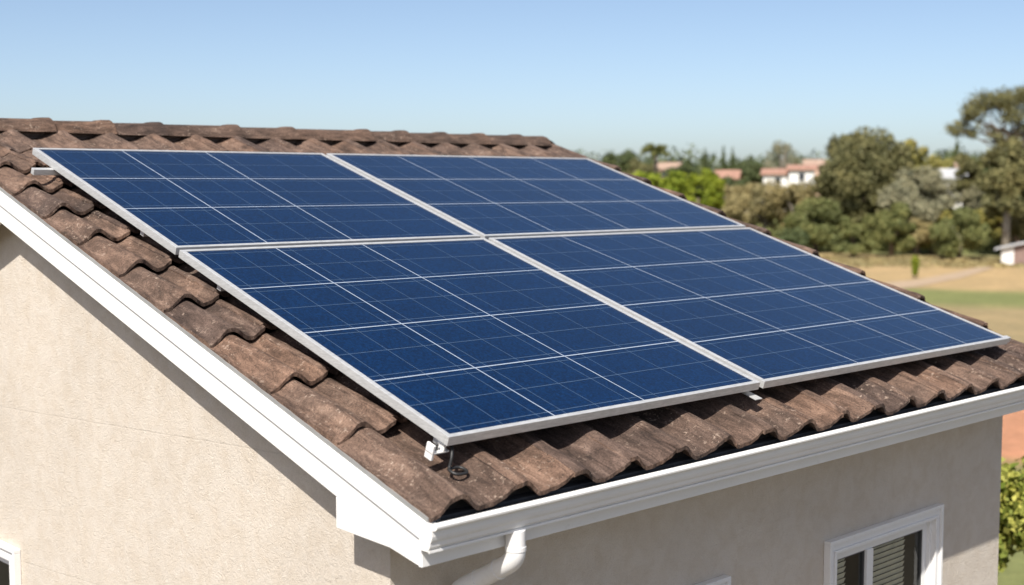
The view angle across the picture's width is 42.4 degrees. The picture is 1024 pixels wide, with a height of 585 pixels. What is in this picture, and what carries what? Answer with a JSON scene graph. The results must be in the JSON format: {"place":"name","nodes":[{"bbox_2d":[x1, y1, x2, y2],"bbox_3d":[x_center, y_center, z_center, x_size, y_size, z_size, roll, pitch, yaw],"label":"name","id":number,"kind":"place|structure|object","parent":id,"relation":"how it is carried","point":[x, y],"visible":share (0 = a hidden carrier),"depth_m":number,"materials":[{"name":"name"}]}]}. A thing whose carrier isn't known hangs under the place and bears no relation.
{"place":"outdoors","nodes":[
{"label":"outdoors","id":0,"kind":"place"},
{"bbox_2d":[0,0,1023,169],"label":"sky","id":1,"kind":"structure","parent":0,"point":[746,76],"materials":[{"name":"blue"}]},
{"bbox_2d":[690,189,1023,584],"bbox_3d":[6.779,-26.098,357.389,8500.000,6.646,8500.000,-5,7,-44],"label":"ground","id":2,"kind":"structure","parent":0,"point":[993,298],"depth_m":77.64,"materials":[{"name":"beige plant"}]},
{"bbox_2d":[0,117,1023,584],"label":"house","id":3,"kind":"structure","parent":2,"relation":"on","point":[166,417],"depth_m":6.70,"materials":[{"name":"paint"}]},
{"bbox_2d":[0,540,21,584],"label":"window","id":4,"kind":"structure","parent":3,"relation":"in","point":[10,556],"depth_m":7.92,"materials":[{"name":"white plastic"}]},
{"bbox_2d":[31,168,60,174],"bbox_3d":[-1.024,-0.806,9.167,4.822,0.091,0.206,-5,7,-44],"label":"mounting rail","id":5,"kind":"object","parent":3,"relation":"attached to","point":[43,171],"visible":0.09,"depth_m":7.47,"materials":[{"name":"metal"}]},
{"bbox_2d":[32,148,480,254],"bbox_3d":[-1.494,-0.575,7.840,2.056,0.562,1.627,-5,7,-44],"label":"solar panel","id":6,"kind":"object","parent":5,"relation":"attached to","point":[175,202],"visible":0.91,"depth_m":7.69,"materials":[{"name":"glass"}]},
{"bbox_2d":[327,153,745,239],"bbox_3d":[0.227,-0.712,9.488,2.646,0.562,1.627,-5,7,-44],"label":"solar panel","id":7,"kind":"object","parent":5,"relation":"on","point":[487,197],"visible":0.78,"depth_m":9.32,"materials":[{"name":"glass"}]},
{"bbox_2d":[447,445,468,475],"bbox_3d":[-0.233,0.640,5.198,0.088,0.146,0.129,-5,7,-44],"label":"cable loop","id":8,"kind":"object","parent":3,"relation":"hanging from","point":[450,469],"visible":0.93,"depth_m":5.18,"materials":[{"name":"black rubber"}]},
{"bbox_2d":[695,575,730,584],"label":"window","id":9,"kind":"structure","parent":3,"relation":"in","point":[723,579],"depth_m":6.77,"materials":[{"name":"white plastic"}]},
{"bbox_2d":[433,335,1010,442],"bbox_3d":[1.471,0.444,6.930,4.915,0.043,0.044,-5,7,-44],"label":"mounting rail","id":10,"kind":"object","parent":3,"relation":"attached to","point":[435,440],"visible":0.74,"depth_m":5.25,"materials":[{"name":"metal"}]},
{"bbox_2d":[424,440,448,460],"bbox_3d":[-0.293,0.617,5.202,0.090,0.081,0.063,-5,7,-44],"label":"panel clamp","id":11,"kind":"object","parent":10,"relation":"attached to","point":[432,450],"visible":1,"depth_m":5.18,"materials":[{"name":"white paint"}]},
{"bbox_2d":[741,391,761,399],"bbox_3d":[1.182,0.506,6.578,0.055,0.044,0.123,-5,7,-44],"label":"fixing plate","id":12,"kind":"object","parent":10,"relation":"attached to","point":[751,395],"visible":0.56,"depth_m":6.56,"materials":[{"name":"metal"}]},
{"bbox_2d":[823,503,943,584],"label":"window","id":13,"kind":"structure","parent":3,"relation":"in","point":[906,549],"depth_m":8.19,"materials":[{"name":"white plastic"}]},
{"bbox_2d":[601,148,637,172],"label":"evergreen tree","id":14,"kind":"object","parent":2,"relation":"on","point":[625,158],"visible":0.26,"depth_m":207.86,"materials":[{"name":"green plant"}]},
{"bbox_2d":[626,157,658,173],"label":"evergreen tree","id":15,"kind":"object","parent":2,"relation":"on","point":[637,166],"visible":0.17,"depth_m":204.23,"materials":[{"name":"green plant"}]},
{"bbox_2d":[640,143,670,185],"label":"palm tree","id":16,"kind":"object","parent":2,"relation":"on","point":[652,149],"visible":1,"depth_m":189.03,"materials":[{"name":"green plant"}]},
{"bbox_2d":[631,170,691,199],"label":"bright tree","id":17,"kind":"object","parent":2,"relation":"on","point":[681,184],"visible":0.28,"depth_m":94.22,"materials":[{"name":"green plant"}]},
{"bbox_2d":[657,162,682,177],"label":"house","id":18,"kind":"structure","parent":2,"relation":"on","point":[662,166],"depth_m":261.09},
{"bbox_2d":[663,163,702,185],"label":"evergreen tree","id":19,"kind":"object","parent":2,"relation":"on","point":[688,170],"visible":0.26,"depth_m":238.55,"materials":[{"name":"green plant"}]},
{"bbox_2d":[685,154,691,165],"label":"cypress tree","id":20,"kind":"object","parent":2,"relation":"on","point":[688,162],"visible":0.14,"depth_m":267.48,"materials":[{"name":"green plant"}]},
{"bbox_2d":[673,168,725,209],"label":"bright tree","id":21,"kind":"object","parent":2,"relation":"on","point":[711,183],"visible":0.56,"depth_m":98.17,"materials":[{"name":"green plant"}]},
{"bbox_2d":[701,148,708,186],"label":"cypress tree","id":22,"kind":"object","parent":2,"relation":"on","point":[705,162],"visible":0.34,"depth_m":259.38,"materials":[{"name":"green plant"}]},
{"bbox_2d":[720,145,726,169],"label":"cypress tree","id":23,"kind":"object","parent":2,"relation":"on","point":[723,163],"visible":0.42,"depth_m":264.34,"materials":[{"name":"green plant"}]},
{"bbox_2d":[702,184,751,222],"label":"shrub","id":24,"kind":"object","parent":2,"relation":"on","point":[733,207],"visible":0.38,"depth_m":129.03,"materials":[{"name":"green plant"}]},
{"bbox_2d":[715,170,742,181],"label":"house","id":25,"kind":"structure","parent":2,"relation":"on","point":[736,174],"depth_m":191.67,"materials":[{"name":"ceramic"}]},
{"bbox_2d":[719,175,744,208],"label":"evergreen tree","id":26,"kind":"object","parent":2,"relation":"on","point":[730,182],"visible":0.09,"depth_m":149.30,"materials":[{"name":"green plant"}]},
{"bbox_2d":[728,147,735,168],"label":"cypress tree","id":27,"kind":"object","parent":2,"relation":"on","point":[732,162],"visible":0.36,"depth_m":261.32,"materials":[{"name":"green plant"}]},
{"bbox_2d":[726,160,764,190],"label":"evergreen tree","id":28,"kind":"object","parent":2,"relation":"on","point":[751,173],"visible":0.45,"depth_m":213.30,"materials":[{"name":"green plant"}]},
{"bbox_2d":[724,178,796,231],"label":"shrub","id":29,"kind":"object","parent":2,"relation":"on","point":[766,205],"visible":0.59,"depth_m":137.87,"materials":[{"name":"green plant"}]},
{"bbox_2d":[760,168,788,211],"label":"house","id":30,"kind":"structure","parent":2,"relation":"on","point":[780,174],"depth_m":205.12,"materials":[{"name":"paint"}]},
{"bbox_2d":[762,139,804,168],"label":"bare tree","id":31,"kind":"object","parent":2,"relation":"on","point":[777,147],"visible":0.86,"depth_m":229.55,"materials":[{"name":"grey plant"}]},
{"bbox_2d":[572,141,1001,189],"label":"woodland","id":32,"kind":"object","parent":2,"relation":"on","point":[650,160],"visible":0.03,"depth_m":316.13,"materials":[{"name":"green plant"}]},
{"bbox_2d":[768,180,817,225],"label":"shrub","id":33,"kind":"object","parent":2,"relation":"on","point":[799,192],"visible":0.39,"depth_m":137.50,"materials":[{"name":"green plant"}]},
{"bbox_2d":[776,227,810,245],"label":"shrub","id":34,"kind":"object","parent":2,"relation":"on","point":[798,235],"visible":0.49,"depth_m":117.42,"materials":[{"name":"green plant"}]},
{"bbox_2d":[786,165,817,208],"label":"house","id":35,"kind":"structure","parent":2,"relation":"on","point":[801,173],"depth_m":203.07,"materials":[{"name":"paint"}]},
{"bbox_2d":[799,173,804,179],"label":"window","id":36,"kind":"structure","parent":35,"relation":"in","point":[801,175],"depth_m":202.85,"materials":[{"name":"grey glass"}]},
{"bbox_2d":[803,159,825,195],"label":"house","id":37,"kind":"structure","parent":2,"relation":"on","point":[818,162],"depth_m":260.72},
{"bbox_2d":[782,197,855,250],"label":"shrub","id":38,"kind":"object","parent":2,"relation":"on","point":[819,229],"visible":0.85,"depth_m":122.91,"materials":[{"name":"green plant"}]},
{"bbox_2d":[827,223,881,256],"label":"shrub","id":39,"kind":"object","parent":2,"relation":"on","point":[844,241],"visible":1,"depth_m":115.73,"materials":[{"name":"green plant"}]},
{"bbox_2d":[808,126,915,229],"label":"oak tree","id":40,"kind":"object","parent":2,"relation":"on","point":[848,181],"visible":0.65,"depth_m":132.46,"materials":[{"name":"green plant"}]},
{"bbox_2d":[754,219,1014,252],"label":"undergrowth","id":41,"kind":"object","parent":2,"relation":"on","point":[991,244],"visible":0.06,"depth_m":126.48,"materials":[{"name":"green plant"}]},
{"bbox_2d":[861,201,917,256],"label":"shrub","id":42,"kind":"object","parent":2,"relation":"on","point":[892,225],"visible":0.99,"depth_m":116.56,"materials":[{"name":"green plant"}]},
{"bbox_2d":[910,255,919,276],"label":"sapling","id":43,"kind":"object","parent":2,"relation":"on","point":[915,263],"visible":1,"depth_m":92.36,"materials":[{"name":"green plant"}]},
{"bbox_2d":[877,165,956,253],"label":"olive tree","id":44,"kind":"object","parent":2,"relation":"on","point":[920,193],"visible":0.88,"depth_m":120.48,"materials":[{"name":"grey plant"}]},
{"bbox_2d":[906,217,935,254],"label":"shrub","id":45,"kind":"object","parent":2,"relation":"on","point":[921,235],"visible":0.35,"depth_m":118.38,"materials":[{"name":"green plant"}]},
{"bbox_2d":[820,254,1023,267],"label":"grass","id":46,"kind":"structure","parent":2,"relation":"on","point":[904,260],"depth_m":108.35,"materials":[{"name":"beige plant"}]},
{"bbox_2d":[903,138,944,170],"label":"yellow tree","id":47,"kind":"object","parent":2,"relation":"on","point":[933,160],"visible":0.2,"depth_m":174.06,"materials":[{"name":"green plant"}]},
{"bbox_2d":[916,198,958,254],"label":"shrub","id":48,"kind":"object","parent":2,"relation":"on","point":[926,245],"visible":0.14,"depth_m":120.48,"materials":[{"name":"green plant"}]},
{"bbox_2d":[938,168,967,208],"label":"house","id":49,"kind":"structure","parent":2,"relation":"on","point":[948,173],"depth_m":165.62,"materials":[{"name":"white paint"}]},
{"bbox_2d":[952,135,959,157],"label":"cypress tree","id":50,"kind":"object","parent":2,"relation":"on","point":[956,149],"visible":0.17,"depth_m":199.39,"materials":[{"name":"green plant"}]},
{"bbox_2d":[927,206,989,258],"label":"shrub","id":51,"kind":"object","parent":2,"relation":"on","point":[969,233],"visible":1,"depth_m":112.61,"materials":[{"name":"green plant"}]},
{"bbox_2d":[941,157,982,169],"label":"yellow tree","id":52,"kind":"object","parent":2,"relation":"on","point":[949,162],"visible":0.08,"depth_m":182.72,"materials":[{"name":"green plant"}]},
{"bbox_2d":[948,153,981,207],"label":"oak tree","id":53,"kind":"object","parent":2,"relation":"on","point":[971,167],"visible":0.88,"depth_m":139.24,"materials":[{"name":"green plant"}]},
{"bbox_2d":[951,184,986,210],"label":"shrub","id":54,"kind":"object","parent":2,"relation":"on","point":[973,195],"visible":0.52,"depth_m":138.57,"materials":[{"name":"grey plant"}]},
{"bbox_2d":[940,83,1023,151],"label":"pine tree","id":55,"kind":"object","parent":2,"relation":"on","point":[1007,101],"visible":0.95,"depth_m":127.00,"materials":[{"name":"green plant"}]},
{"bbox_2d":[970,208,1013,249],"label":"shrub","id":56,"kind":"object","parent":2,"relation":"on","point":[993,223],"visible":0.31,"depth_m":127.08,"materials":[{"name":"yellow plant"}]},
{"bbox_2d":[974,137,1023,256],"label":"oak tree","id":57,"kind":"object","parent":2,"relation":"on","point":[1004,190],"visible":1,"depth_m":116.78,"materials":[{"name":"green plant"}]},
{"bbox_2d":[994,241,1023,263],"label":"shed","id":58,"kind":"structure","parent":2,"relation":"on","point":[1012,253],"depth_m":106.64,"materials":[{"name":"white paint"}]},
{"bbox_2d":[999,223,1021,249],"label":"house","id":59,"kind":"structure","parent":2,"relation":"on","point":[1015,237],"depth_m":126.45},
{"bbox_2d":[998,456,1023,572],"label":"leafy bush","id":60,"kind":"object","parent":2,"relation":"on","point":[1011,527],"visible":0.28,"depth_m":13.22,"materials":[{"name":"green plant"}]},
{"bbox_2d":[1010,215,1023,241],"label":"shrub","id":61,"kind":"object","parent":2,"relation":"on","point":[1016,226],"visible":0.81,"depth_m":121.99,"materials":[{"name":"green plant"}]},
{"bbox_2d":[885,266,994,287],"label":"path","id":62,"kind":"structure","parent":0,"point":[930,280],"depth_m":91.24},
{"bbox_3d":[0.224,-0.147,8.016,4.685,0.091,0.206,-5,7,-44],"label":"mounting rail","id":63,"kind":"object","parent":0,"visible":0},
{"bbox_2d":[179,238,759,445],"bbox_3d":[-0.211,0.135,6.558,2.056,0.695,2.037,-5,7,-44],"label":"solar panel","id":64,"kind":"object","parent":63,"relation":"on","point":[448,342],"visible":1,"depth_m":6.35,"materials":[{"name":"glass"}]},
{"bbox_2d":[488,227,1008,387],"bbox_3d":[1.511,-0.002,8.207,2.646,0.695,2.037,-5,7,-44],"label":"solar panel","id":65,"kind":"object","parent":63,"relation":"on","point":[765,310],"visible":0.91,"depth_m":7.99,"materials":[{"name":"glass"}]}
]}

